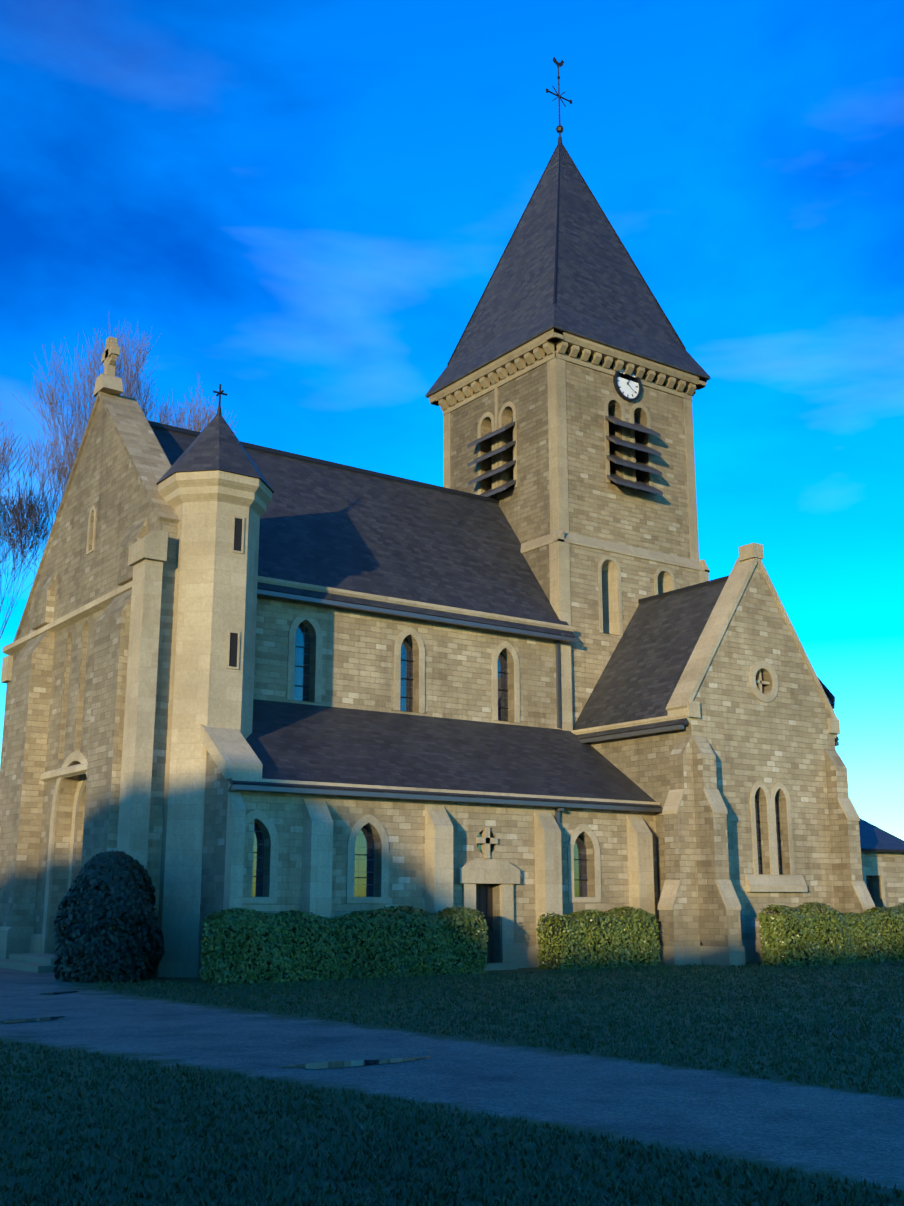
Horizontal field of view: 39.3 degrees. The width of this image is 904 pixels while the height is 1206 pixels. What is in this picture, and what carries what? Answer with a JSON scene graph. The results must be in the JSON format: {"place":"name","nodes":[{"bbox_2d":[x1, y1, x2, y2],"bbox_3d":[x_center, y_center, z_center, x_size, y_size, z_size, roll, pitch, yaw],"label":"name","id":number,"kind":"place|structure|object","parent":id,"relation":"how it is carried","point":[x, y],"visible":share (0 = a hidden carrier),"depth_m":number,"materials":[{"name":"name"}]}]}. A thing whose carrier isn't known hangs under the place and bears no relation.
{"place":"outdoors","nodes":[
{"label":"outdoors","id":0,"kind":"place"},
{"bbox_2d":[0,961,903,1205],"bbox_3d":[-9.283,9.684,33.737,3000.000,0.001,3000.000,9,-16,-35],"label":"lawn","id":1,"kind":"structure","parent":0,"point":[345,1109],"depth_m":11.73,"materials":[{"name":"green plant"}]},
{"bbox_2d":[0,400,60,637],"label":"tree","id":2,"kind":"object","parent":1,"relation":"on","point":[18,509],"visible":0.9,"depth_m":49.34,"materials":[{"name":"brown plant"}]},
{"bbox_2d":[53,850,165,982],"bbox_3d":[-7.718,7.022,28.527,2.492,2.871,2.446,9,-16,-35],"label":"yew shrub","id":3,"kind":"object","parent":1,"relation":"on","point":[109,929],"visible":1,"depth_m":27.71,"materials":[{"name":"green plant"}]},
{"bbox_2d":[0,313,237,573],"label":"tree","id":4,"kind":"object","parent":1,"relation":"on","point":[70,456],"visible":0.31,"depth_m":54.00,"materials":[{"name":"brown plant"}]},
{"bbox_2d":[153,384,273,977],"bbox_3d":[-6.142,1.526,31.884,2.809,15.050,2.809,9,-16,-35],"label":"stair turret","id":5,"kind":"object","parent":1,"relation":"on","point":[215,491],"visible":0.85,"depth_m":31.13,"materials":[{"name":"stone"}]},
{"bbox_2d":[0,336,662,977],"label":"church nave aisles","id":6,"kind":"object","parent":1,"relation":"on","point":[412,740],"visible":0.88,"depth_m":35.10,"materials":[{"name":"stone"}]},
{"bbox_2d":[199,905,488,984],"bbox_3d":[-2.308,7.802,29.144,7.171,1.639,1.324,9,-16,-35],"label":"hedge","id":7,"kind":"object","parent":1,"relation":"on","point":[276,947],"visible":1,"depth_m":28.56,"materials":[{"name":"green plant"}]},
{"bbox_2d":[0,967,903,1199],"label":"gravel paths","id":8,"kind":"structure","parent":1,"relation":"on","point":[848,1133],"depth_m":12.88,"materials":[{"name":"grey gravel"}]},
{"bbox_2d":[425,57,710,726],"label":"bell tower","id":9,"kind":"structure","parent":1,"relation":"on","point":[574,376],"depth_m":44.80,"materials":[{"name":"stone"}]},
{"bbox_2d":[536,906,661,969],"bbox_3d":[3.944,8.835,33.513,3.580,1.597,1.271,9,-16,-35],"label":"hedge","id":10,"kind":"object","parent":1,"relation":"on","point":[572,941],"visible":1,"depth_m":32.93,"materials":[{"name":"green plant"}]},
{"bbox_2d":[571,543,903,965],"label":"transept","id":11,"kind":"structure","parent":1,"relation":"on","point":[707,719],"depth_m":37.85,"materials":[{"name":"stone"}]},
{"bbox_2d":[757,902,903,966],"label":"hedge","id":12,"kind":"object","parent":1,"relation":"on","point":[795,937],"visible":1,"depth_m":34.70,"materials":[{"name":"green plant"}]},
{"bbox_2d":[0,0,903,840],"label":"sky","id":13,"kind":"structure","parent":0,"point":[311,205],"materials":[{"name":"blue"}]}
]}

